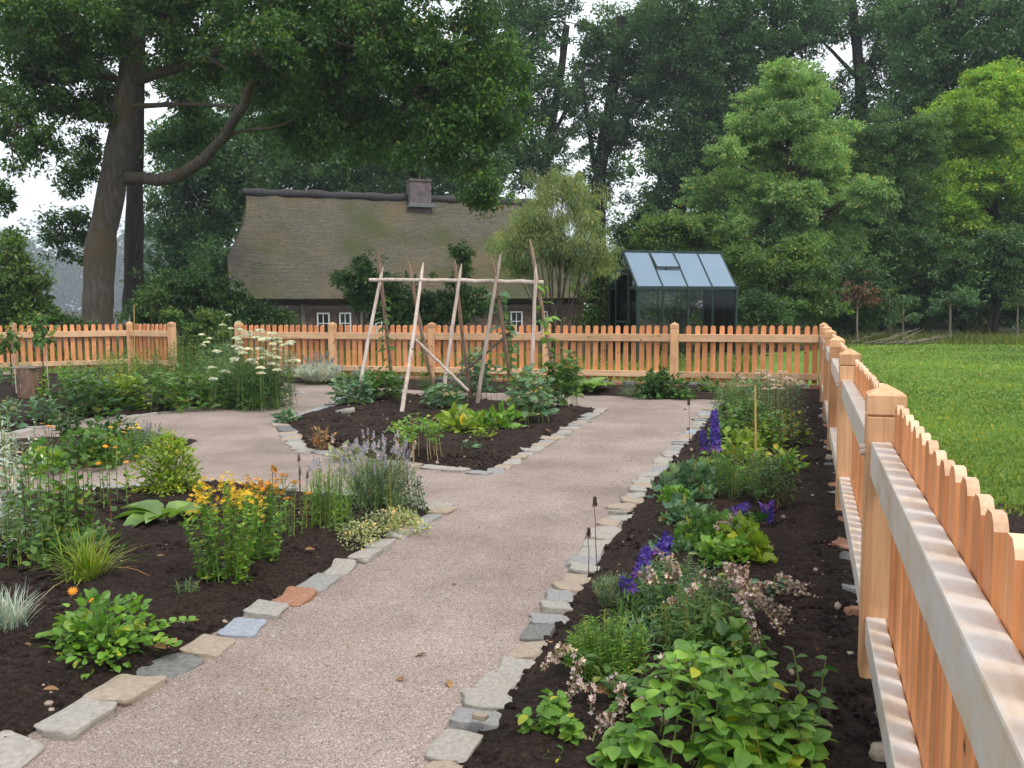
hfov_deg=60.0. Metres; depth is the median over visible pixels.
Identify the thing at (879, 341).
brushwood
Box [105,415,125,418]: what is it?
edging stone
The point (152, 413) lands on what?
edging stone
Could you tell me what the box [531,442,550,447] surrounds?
edging stone
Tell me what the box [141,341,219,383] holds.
herb
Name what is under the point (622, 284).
door
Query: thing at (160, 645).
fallen leaf
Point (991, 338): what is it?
rough grass
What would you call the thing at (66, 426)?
herb
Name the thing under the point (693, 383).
brick
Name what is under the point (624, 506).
edging stone
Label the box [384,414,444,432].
potato plant
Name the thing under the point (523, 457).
edging stone
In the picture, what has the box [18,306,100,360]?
shrub
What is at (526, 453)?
edging stone
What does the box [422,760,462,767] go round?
edging stone
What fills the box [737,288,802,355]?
shrub
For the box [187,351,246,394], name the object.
herb
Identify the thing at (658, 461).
edging stone
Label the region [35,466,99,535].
mallow
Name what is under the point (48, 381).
herb
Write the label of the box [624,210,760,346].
shrub
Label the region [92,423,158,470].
marigold
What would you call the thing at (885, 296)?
sapling
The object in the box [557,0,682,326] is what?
tree
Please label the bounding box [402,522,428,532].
edging stone
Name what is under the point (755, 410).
bamboo cane
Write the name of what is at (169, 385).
herb
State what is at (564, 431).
edging stone
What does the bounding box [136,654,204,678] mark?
edging stone
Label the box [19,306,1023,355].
ground
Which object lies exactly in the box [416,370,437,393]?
herb
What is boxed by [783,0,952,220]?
tree
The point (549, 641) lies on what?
leaf litter
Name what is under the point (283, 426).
edging stone
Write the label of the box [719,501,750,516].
delphinium
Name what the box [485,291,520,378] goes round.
bean vine
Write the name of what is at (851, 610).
field stone
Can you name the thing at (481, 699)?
edging stone
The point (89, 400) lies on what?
herb
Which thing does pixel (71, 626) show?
marigold
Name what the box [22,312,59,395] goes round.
young tree
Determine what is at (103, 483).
herb
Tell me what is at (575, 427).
edging stone
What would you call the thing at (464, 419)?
vegetable
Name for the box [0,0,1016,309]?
sky
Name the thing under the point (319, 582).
edging stone
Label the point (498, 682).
edging stone
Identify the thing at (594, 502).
seed stalk
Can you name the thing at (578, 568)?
edging stone
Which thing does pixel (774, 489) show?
cosmos
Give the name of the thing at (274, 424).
edging stone
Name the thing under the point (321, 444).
withered plant
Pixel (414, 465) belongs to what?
edging stone
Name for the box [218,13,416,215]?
tree
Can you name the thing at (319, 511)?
herb
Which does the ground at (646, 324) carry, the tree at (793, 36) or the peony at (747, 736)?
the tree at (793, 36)
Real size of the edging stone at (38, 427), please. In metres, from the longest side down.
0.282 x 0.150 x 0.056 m
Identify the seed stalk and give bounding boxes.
[586,527,590,577]
[592,496,597,581]
[684,399,692,458]
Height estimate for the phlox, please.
0.310 m
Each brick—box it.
[611,381,621,384]
[623,380,634,384]
[686,382,698,385]
[794,384,807,388]
[809,384,819,388]
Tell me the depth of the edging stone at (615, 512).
5.95 m
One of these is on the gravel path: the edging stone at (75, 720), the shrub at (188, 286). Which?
the edging stone at (75, 720)
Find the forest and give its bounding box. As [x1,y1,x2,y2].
[119,103,1023,329]
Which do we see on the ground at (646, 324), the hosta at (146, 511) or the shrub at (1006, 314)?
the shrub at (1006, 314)
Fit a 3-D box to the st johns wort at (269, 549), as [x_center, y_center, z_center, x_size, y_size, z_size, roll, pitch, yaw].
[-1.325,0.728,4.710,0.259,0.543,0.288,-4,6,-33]
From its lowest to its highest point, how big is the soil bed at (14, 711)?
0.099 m
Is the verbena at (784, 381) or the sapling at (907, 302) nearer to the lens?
the verbena at (784, 381)
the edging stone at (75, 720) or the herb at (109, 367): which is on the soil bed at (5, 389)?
the herb at (109, 367)
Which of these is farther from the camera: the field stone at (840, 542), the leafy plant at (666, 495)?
the leafy plant at (666, 495)
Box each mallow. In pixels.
[0,444,78,556]
[27,524,128,568]
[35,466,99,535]
[56,453,120,542]
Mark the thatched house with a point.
(291, 248)
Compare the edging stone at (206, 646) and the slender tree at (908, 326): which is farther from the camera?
the slender tree at (908, 326)
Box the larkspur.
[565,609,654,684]
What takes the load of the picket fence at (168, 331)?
on the lawn at (895, 387)
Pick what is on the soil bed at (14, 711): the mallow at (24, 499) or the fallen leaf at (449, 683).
the mallow at (24, 499)
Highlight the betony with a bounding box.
[297,453,308,519]
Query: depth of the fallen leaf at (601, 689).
3.06 m
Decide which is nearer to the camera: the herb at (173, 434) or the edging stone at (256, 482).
the edging stone at (256, 482)
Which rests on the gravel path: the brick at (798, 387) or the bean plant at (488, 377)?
the brick at (798, 387)
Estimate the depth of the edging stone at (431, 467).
7.68 m
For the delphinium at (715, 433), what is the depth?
6.78 m
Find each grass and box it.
[3,328,1023,383]
[28,520,153,601]
[845,343,1023,515]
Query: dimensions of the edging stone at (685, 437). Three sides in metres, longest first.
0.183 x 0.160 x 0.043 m
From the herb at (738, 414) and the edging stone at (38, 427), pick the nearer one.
the herb at (738, 414)
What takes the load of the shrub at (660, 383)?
on the soil bed at (413, 384)
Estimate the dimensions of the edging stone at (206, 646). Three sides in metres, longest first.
0.228 x 0.219 x 0.063 m
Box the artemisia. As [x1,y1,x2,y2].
[258,346,302,378]
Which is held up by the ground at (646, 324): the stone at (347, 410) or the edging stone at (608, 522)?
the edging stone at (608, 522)
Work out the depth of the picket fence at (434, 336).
15.34 m
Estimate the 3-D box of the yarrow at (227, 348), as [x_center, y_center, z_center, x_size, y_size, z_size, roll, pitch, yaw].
[-4.947,-0.529,15.342,1.566,1.381,1.501,1,5,18]
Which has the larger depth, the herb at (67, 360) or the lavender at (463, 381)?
the herb at (67, 360)
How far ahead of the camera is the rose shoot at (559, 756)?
2.64 m
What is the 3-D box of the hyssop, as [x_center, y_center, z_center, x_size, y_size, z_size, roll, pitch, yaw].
[0.469,0.949,4.015,0.248,0.206,0.268,1,5,18]
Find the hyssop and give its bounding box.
[590,571,639,607]
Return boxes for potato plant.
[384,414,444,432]
[393,413,444,463]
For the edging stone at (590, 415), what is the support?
on the gravel path
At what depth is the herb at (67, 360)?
18.59 m
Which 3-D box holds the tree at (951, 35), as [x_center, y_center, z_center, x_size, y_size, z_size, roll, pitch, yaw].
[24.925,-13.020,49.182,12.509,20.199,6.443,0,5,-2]
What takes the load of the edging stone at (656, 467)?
on the ground at (646, 324)
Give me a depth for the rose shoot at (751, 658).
2.97 m
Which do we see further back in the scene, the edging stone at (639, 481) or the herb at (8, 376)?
the herb at (8, 376)
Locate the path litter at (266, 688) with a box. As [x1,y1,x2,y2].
[190,409,656,732]
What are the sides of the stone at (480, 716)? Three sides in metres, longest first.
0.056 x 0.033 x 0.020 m
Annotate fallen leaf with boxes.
[44,686,58,689]
[154,641,165,648]
[446,679,453,687]
[596,682,616,696]
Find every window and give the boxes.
[317,313,329,331]
[339,312,350,331]
[375,319,387,332]
[510,311,522,332]
[536,311,547,332]
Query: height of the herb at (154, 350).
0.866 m
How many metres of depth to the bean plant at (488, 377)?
13.01 m
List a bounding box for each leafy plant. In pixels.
[554,623,605,673]
[601,588,661,627]
[601,605,673,652]
[640,562,692,589]
[648,534,697,555]
[655,484,693,503]
[680,532,698,549]
[689,603,777,670]
[694,530,753,568]
[702,426,772,462]
[705,453,752,486]
[706,418,746,447]
[708,371,801,405]
[717,398,786,428]
[724,420,788,449]
[733,451,783,488]
[757,446,809,471]
[769,408,812,437]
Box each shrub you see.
[0,224,62,362]
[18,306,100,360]
[112,255,304,350]
[131,284,184,354]
[177,305,233,367]
[327,249,434,358]
[396,237,497,355]
[561,247,639,355]
[605,201,666,331]
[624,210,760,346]
[630,364,690,399]
[722,231,854,349]
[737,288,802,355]
[799,244,894,337]
[852,218,966,334]
[861,262,1023,332]
[917,223,1023,336]
[996,193,1023,322]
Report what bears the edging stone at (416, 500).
on the gravel path
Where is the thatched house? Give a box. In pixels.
[222,179,594,342]
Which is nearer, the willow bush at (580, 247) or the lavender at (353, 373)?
the lavender at (353, 373)
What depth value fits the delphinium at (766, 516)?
5.49 m
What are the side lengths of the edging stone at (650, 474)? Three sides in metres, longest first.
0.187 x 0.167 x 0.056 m
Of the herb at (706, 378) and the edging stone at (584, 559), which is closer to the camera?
the edging stone at (584, 559)
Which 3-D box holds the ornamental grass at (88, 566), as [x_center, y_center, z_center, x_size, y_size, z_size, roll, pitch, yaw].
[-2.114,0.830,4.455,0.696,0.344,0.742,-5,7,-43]
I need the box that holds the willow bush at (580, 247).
[482,164,625,364]
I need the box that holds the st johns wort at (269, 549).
[236,473,288,561]
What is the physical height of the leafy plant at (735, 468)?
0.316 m
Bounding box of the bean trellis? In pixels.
[357,239,559,411]
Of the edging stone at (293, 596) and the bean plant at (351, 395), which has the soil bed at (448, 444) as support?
the bean plant at (351, 395)
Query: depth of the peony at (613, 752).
2.54 m
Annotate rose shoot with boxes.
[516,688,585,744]
[543,745,562,761]
[741,655,786,689]
[783,646,840,727]
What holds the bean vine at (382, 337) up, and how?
attached to the bean trellis
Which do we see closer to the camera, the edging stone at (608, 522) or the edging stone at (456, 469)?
the edging stone at (608, 522)
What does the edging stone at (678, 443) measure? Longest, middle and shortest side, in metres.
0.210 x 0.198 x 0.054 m
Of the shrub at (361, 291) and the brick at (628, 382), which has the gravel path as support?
the brick at (628, 382)
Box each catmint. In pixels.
[305,434,360,525]
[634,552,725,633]
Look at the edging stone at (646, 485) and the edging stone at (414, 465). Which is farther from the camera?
the edging stone at (414, 465)
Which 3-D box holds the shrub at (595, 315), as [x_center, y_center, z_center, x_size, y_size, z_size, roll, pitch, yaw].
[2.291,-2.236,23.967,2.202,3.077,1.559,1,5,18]
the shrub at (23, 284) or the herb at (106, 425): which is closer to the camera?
the herb at (106, 425)
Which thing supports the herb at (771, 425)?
on the soil bed at (526, 750)
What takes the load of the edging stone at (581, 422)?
on the gravel path
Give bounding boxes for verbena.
[736,369,778,406]
[762,370,810,422]
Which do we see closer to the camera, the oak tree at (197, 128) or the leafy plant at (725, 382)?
the leafy plant at (725, 382)
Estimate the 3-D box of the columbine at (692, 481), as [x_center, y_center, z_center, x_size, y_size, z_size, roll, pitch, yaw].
[1.213,0.673,6.280,0.555,0.373,0.553,1,5,18]
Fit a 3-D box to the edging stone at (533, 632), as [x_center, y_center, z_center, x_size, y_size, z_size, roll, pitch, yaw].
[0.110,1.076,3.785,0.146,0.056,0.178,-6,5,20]
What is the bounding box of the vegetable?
[435,401,491,433]
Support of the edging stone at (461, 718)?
on the gravel path
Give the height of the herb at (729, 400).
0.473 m
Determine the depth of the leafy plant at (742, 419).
9.69 m
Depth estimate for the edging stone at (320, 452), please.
8.50 m
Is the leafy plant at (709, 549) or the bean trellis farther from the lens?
the bean trellis
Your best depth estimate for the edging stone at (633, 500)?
6.32 m
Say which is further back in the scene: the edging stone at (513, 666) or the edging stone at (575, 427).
the edging stone at (575, 427)
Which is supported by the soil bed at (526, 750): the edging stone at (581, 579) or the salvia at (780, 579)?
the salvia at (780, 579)
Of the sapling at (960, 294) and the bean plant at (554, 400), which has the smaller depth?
the bean plant at (554, 400)
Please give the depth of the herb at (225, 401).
12.34 m
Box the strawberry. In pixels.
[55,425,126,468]
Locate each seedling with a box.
[270,406,301,422]
[461,439,480,448]
[470,427,496,436]
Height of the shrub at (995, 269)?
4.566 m
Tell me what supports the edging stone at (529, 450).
on the gravel path
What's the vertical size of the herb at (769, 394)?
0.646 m
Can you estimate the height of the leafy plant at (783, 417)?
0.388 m
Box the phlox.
[646,589,730,652]
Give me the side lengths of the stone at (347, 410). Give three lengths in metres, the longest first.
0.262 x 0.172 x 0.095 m
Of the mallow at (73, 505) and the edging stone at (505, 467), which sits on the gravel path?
the edging stone at (505, 467)
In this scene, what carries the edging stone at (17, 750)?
on the gravel path
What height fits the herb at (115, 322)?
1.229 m
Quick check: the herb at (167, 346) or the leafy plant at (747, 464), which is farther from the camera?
the herb at (167, 346)
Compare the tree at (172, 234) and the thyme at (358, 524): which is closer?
the thyme at (358, 524)
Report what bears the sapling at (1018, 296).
on the ground at (646, 324)
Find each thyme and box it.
[322,519,391,550]
[357,505,432,537]
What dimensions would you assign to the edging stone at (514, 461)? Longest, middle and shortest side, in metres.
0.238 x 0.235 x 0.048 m
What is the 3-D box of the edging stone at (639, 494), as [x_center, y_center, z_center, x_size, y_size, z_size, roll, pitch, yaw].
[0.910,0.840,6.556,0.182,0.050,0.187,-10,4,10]
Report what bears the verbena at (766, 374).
on the soil bed at (526, 750)
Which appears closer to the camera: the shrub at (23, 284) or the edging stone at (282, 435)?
the edging stone at (282, 435)
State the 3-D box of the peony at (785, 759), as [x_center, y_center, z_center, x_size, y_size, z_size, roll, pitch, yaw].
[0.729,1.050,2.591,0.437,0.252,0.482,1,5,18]
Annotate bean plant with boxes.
[325,371,374,405]
[358,363,403,399]
[420,382,464,408]
[454,346,504,399]
[504,363,559,423]
[506,363,551,415]
[533,389,565,407]
[541,345,584,405]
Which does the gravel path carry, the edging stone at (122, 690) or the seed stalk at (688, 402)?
the edging stone at (122, 690)
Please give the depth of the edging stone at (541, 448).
8.72 m
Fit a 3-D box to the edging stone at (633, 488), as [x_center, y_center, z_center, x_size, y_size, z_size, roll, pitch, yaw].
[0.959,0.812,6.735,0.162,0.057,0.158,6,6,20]
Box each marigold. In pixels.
[30,586,197,679]
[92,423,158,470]
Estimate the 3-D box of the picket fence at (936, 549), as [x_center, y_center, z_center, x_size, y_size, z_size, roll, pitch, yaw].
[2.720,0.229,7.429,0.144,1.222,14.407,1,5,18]
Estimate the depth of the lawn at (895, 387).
15.55 m
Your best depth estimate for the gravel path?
4.05 m
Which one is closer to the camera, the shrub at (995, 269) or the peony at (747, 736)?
the peony at (747, 736)
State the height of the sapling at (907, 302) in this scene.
1.890 m
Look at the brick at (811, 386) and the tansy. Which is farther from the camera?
the brick at (811, 386)
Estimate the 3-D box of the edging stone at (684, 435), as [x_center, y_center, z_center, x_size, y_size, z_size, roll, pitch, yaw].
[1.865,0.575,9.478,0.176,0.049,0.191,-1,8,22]
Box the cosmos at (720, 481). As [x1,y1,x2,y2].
[704,443,775,501]
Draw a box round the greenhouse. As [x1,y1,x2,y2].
[607,250,738,361]
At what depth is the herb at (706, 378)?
13.98 m
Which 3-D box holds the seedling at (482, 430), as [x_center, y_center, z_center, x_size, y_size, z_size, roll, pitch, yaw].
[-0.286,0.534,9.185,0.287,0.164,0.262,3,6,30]
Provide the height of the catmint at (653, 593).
0.354 m
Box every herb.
[0,356,31,384]
[0,392,64,427]
[0,469,73,567]
[10,349,111,374]
[13,435,69,476]
[23,364,99,397]
[30,423,63,452]
[43,367,135,416]
[48,406,84,437]
[49,344,135,372]
[55,350,137,384]
[73,413,140,435]
[87,349,157,389]
[89,316,167,359]
[90,428,149,459]
[94,370,151,408]
[96,444,131,507]
[112,346,175,383]
[128,363,211,412]
[131,423,176,443]
[135,325,190,368]
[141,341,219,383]
[145,336,215,376]
[172,368,254,410]
[174,578,199,593]
[177,468,200,489]
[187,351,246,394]
[224,387,263,409]
[297,457,355,530]
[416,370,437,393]
[617,381,640,397]
[672,386,696,399]
[690,375,720,392]
[712,378,759,411]
[715,396,773,435]
[741,370,807,416]
[747,407,811,449]
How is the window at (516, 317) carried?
in the thatched house
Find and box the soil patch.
[995,503,1023,533]
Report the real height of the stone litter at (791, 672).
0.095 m
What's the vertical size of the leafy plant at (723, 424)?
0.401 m
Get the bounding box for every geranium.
[671,506,751,553]
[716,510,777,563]
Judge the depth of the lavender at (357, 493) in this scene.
5.96 m
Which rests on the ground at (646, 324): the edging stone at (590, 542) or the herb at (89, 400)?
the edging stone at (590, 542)
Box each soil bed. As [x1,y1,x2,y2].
[0,371,298,431]
[0,431,197,465]
[0,480,426,736]
[262,376,819,399]
[285,392,594,469]
[455,397,886,767]
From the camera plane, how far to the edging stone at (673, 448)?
8.60 m
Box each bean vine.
[374,296,395,395]
[417,338,437,393]
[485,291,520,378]
[496,314,518,397]
[536,285,568,404]
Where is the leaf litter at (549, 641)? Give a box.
[23,401,845,761]
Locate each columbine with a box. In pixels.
[645,454,723,499]
[656,491,715,527]
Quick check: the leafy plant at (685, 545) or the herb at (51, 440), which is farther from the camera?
the herb at (51, 440)
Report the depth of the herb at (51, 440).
8.17 m
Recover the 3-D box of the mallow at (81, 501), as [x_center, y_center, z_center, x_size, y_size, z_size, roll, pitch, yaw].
[-2.468,0.681,5.111,0.408,0.578,0.216,2,6,26]
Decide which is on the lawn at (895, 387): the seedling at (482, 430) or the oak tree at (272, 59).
the oak tree at (272, 59)
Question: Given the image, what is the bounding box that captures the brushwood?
[851,328,953,344]
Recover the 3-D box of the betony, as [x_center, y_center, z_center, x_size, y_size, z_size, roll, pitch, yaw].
[-1.317,0.673,5.622,0.088,0.492,0.101,-2,5,-16]
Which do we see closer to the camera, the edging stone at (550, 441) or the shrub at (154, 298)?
the edging stone at (550, 441)
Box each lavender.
[132,420,165,451]
[292,350,343,384]
[314,455,429,515]
[328,428,415,506]
[349,365,375,379]
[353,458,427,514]
[451,367,476,396]
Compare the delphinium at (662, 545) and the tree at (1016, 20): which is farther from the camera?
the tree at (1016, 20)
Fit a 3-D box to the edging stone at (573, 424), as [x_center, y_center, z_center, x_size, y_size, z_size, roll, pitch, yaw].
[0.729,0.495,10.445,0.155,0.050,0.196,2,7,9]
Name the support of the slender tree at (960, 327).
on the ground at (646, 324)
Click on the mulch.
(870, 720)
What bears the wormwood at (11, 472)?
on the soil bed at (14, 711)
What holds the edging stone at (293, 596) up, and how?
on the gravel path
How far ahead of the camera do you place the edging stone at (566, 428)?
9.98 m
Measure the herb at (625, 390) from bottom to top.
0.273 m
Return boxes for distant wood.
[0,210,233,310]
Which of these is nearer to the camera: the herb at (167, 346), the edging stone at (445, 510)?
the edging stone at (445, 510)
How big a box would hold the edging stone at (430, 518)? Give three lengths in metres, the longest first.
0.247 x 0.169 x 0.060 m
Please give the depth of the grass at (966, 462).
13.13 m
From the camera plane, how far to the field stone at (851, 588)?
4.16 m
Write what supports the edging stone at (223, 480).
on the ground at (646, 324)
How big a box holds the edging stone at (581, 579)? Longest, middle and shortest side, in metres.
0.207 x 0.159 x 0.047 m
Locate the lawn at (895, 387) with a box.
[2,344,1023,504]
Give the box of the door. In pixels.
[615,273,629,356]
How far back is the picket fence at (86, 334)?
18.79 m
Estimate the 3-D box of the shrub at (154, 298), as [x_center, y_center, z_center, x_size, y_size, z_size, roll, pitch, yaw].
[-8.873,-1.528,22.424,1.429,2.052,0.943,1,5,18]
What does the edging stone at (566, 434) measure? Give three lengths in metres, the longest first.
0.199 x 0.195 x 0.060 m
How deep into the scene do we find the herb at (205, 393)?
12.35 m
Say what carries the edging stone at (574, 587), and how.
on the ground at (646, 324)
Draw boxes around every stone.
[0,730,44,767]
[12,428,32,432]
[24,426,49,429]
[33,698,116,740]
[82,674,166,706]
[101,483,124,487]
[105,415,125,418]
[126,414,139,416]
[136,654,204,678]
[140,412,157,415]
[158,411,173,413]
[179,634,235,657]
[217,478,239,481]
[217,617,266,637]
[236,480,257,483]
[243,599,288,618]
[271,423,290,426]
[272,586,317,606]
[273,485,298,490]
[276,425,292,428]
[277,428,295,431]
[277,431,297,435]
[279,433,301,437]
[281,434,302,440]
[284,441,305,445]
[285,439,302,441]
[290,445,306,450]
[296,448,315,452]
[296,573,339,592]
[311,449,331,454]
[324,558,356,575]
[335,407,354,413]
[347,548,382,563]
[364,538,395,550]
[386,527,415,539]
[397,497,427,506]
[400,462,423,467]
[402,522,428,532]
[414,513,441,522]
[418,501,454,509]
[420,464,449,470]
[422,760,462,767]
[425,729,482,762]
[427,506,457,514]
[440,466,470,472]
[449,707,501,732]
[461,687,511,710]
[465,470,492,475]
[472,711,488,721]
[474,671,520,693]
[487,468,505,473]
[494,464,512,469]
[497,656,535,676]
[502,458,521,463]
[507,641,547,658]
[511,455,527,459]
[517,452,533,455]
[520,447,540,451]
[520,624,555,641]
[529,613,569,623]
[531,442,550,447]
[531,446,544,450]
[539,439,555,443]
[540,435,559,440]
[540,600,572,613]
[545,588,573,601]
[551,432,571,435]
[551,435,564,438]
[552,581,583,592]
[556,430,571,432]
[560,427,573,430]
[562,573,590,584]
[565,555,600,566]
[567,426,580,428]
[568,423,579,425]
[569,561,599,573]
[571,421,587,424]
[577,417,592,419]
[578,546,603,555]
[580,413,598,417]
[582,539,609,546]
[585,532,614,541]
[586,526,620,535]
[593,408,605,411]
[597,518,620,526]
[606,503,635,510]
[608,510,633,514]
[609,514,632,521]
[621,496,643,503]
[625,492,645,497]
[629,485,647,492]
[631,480,649,483]
[633,483,651,488]
[637,472,660,477]
[637,476,653,481]
[650,465,668,470]
[653,458,668,463]
[656,457,672,460]
[660,450,679,453]
[662,454,678,457]
[666,446,681,450]
[671,442,688,445]
[672,439,688,442]
[676,436,691,439]
[679,434,694,436]
[697,413,710,416]
[702,407,716,409]
[825,454,832,459]
[831,537,847,548]
[839,551,850,559]
[842,584,855,593]
[843,605,858,615]
[868,742,885,761]
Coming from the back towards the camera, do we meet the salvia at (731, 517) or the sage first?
the sage
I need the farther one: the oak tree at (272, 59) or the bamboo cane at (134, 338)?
the oak tree at (272, 59)
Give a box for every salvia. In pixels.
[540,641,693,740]
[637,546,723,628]
[659,563,794,650]
[713,514,741,533]
[715,571,818,597]
[722,561,783,624]
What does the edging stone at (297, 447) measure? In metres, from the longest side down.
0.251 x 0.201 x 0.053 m
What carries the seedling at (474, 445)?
on the soil bed at (448, 444)
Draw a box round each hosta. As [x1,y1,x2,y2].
[113,500,210,526]
[569,377,614,393]
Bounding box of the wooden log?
[7,366,45,397]
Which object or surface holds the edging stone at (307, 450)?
on the gravel path
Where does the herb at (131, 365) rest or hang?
on the soil bed at (5, 389)
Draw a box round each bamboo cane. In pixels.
[134,315,134,377]
[754,386,756,451]
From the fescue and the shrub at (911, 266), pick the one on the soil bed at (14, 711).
the fescue
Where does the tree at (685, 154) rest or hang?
on the ground at (646, 324)
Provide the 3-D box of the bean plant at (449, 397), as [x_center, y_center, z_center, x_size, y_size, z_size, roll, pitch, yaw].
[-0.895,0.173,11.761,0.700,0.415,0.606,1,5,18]
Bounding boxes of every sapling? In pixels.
[830,269,884,343]
[863,286,906,336]
[881,294,922,338]
[924,283,990,339]
[998,283,1023,336]
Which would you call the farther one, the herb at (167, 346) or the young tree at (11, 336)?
the herb at (167, 346)
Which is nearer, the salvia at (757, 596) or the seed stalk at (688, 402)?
the salvia at (757, 596)
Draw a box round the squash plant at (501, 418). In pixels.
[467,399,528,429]
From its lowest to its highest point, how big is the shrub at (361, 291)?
3.003 m
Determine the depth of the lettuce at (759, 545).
4.67 m
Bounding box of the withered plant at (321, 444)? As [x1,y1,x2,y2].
[306,426,337,449]
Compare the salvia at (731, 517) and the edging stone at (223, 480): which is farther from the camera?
the edging stone at (223, 480)
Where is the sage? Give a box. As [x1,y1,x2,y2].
[0,430,34,471]
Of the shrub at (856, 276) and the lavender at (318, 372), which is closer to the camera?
the lavender at (318, 372)
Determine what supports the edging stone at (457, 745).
on the ground at (646, 324)
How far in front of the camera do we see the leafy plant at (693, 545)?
4.90 m
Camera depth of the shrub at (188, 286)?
23.67 m
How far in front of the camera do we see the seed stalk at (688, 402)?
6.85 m
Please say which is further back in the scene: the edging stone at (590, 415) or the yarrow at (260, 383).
the yarrow at (260, 383)
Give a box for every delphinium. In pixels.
[617,530,680,606]
[694,408,728,472]
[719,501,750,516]
[743,497,774,523]
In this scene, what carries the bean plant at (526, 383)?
on the soil bed at (448, 444)
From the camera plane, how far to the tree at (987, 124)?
39.59 m
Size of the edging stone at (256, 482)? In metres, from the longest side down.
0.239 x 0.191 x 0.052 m
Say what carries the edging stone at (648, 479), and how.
on the ground at (646, 324)
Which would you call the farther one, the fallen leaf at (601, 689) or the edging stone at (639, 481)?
the edging stone at (639, 481)
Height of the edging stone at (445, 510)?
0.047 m
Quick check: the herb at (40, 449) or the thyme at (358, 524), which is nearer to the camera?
the thyme at (358, 524)
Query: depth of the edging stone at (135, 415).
11.54 m
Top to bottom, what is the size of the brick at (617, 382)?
0.157 m
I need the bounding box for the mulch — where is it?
[0,394,881,767]
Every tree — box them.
[0,0,296,349]
[0,0,550,357]
[0,322,23,392]
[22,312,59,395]
[143,99,313,335]
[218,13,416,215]
[354,0,532,197]
[471,0,610,207]
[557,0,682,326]
[621,0,771,328]
[664,55,904,333]
[669,0,848,327]
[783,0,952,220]
[816,103,956,332]
[850,0,1023,329]
[892,54,1023,333]
[906,321,912,328]
[959,308,966,332]
[971,0,1023,192]
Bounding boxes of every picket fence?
[0,321,133,373]
[129,321,177,373]
[234,322,818,383]
[818,322,1023,767]
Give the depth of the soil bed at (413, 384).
14.28 m
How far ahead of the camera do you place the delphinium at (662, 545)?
3.97 m
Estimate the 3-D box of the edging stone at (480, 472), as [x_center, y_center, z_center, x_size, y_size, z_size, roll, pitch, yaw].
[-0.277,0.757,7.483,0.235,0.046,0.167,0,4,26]
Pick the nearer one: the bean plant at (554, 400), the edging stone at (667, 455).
the edging stone at (667, 455)
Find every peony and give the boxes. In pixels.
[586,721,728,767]
[618,639,830,767]
[660,640,770,727]
[684,698,838,767]
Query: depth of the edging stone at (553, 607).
4.07 m
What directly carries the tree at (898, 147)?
on the ground at (646, 324)
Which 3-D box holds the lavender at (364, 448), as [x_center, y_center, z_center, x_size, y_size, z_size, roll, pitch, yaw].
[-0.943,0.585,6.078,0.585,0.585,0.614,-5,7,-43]
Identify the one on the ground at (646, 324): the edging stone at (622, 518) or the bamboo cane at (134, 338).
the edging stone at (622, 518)
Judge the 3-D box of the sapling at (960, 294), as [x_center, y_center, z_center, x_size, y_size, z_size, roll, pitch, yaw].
[16.507,-2.608,32.936,2.281,2.289,1.488,1,5,18]
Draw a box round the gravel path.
[0,372,712,767]
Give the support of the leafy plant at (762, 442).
on the soil bed at (526, 750)
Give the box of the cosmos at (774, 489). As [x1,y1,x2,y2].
[742,448,802,508]
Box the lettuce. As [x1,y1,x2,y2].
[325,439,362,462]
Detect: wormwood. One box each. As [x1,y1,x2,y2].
[0,403,48,539]
[0,436,37,542]
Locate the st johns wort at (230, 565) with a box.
[177,472,268,584]
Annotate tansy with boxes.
[264,472,313,536]
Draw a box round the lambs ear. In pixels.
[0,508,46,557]
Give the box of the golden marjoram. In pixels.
[121,429,202,496]
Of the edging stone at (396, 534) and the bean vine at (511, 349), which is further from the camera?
the bean vine at (511, 349)
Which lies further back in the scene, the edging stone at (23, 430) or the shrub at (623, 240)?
the shrub at (623, 240)
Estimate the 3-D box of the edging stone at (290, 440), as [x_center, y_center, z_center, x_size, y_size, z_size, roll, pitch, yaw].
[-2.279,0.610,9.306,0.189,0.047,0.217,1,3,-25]
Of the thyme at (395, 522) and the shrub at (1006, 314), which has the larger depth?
the shrub at (1006, 314)
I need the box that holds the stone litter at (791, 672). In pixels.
[9,400,857,726]
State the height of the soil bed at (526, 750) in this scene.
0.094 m
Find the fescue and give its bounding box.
[0,581,41,632]
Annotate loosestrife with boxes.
[257,463,284,523]
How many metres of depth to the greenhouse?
22.75 m
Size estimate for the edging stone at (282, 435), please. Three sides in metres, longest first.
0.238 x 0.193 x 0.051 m
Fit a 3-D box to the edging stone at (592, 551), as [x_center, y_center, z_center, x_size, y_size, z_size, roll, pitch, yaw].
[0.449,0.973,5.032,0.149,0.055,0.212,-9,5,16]
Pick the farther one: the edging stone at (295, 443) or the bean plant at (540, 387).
the bean plant at (540, 387)
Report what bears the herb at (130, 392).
on the soil bed at (5, 389)
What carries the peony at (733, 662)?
on the soil bed at (526, 750)
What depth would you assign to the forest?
76.77 m
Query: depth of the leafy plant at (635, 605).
3.76 m
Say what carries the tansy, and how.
on the soil bed at (14, 711)
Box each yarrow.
[190,314,271,384]
[206,328,301,411]

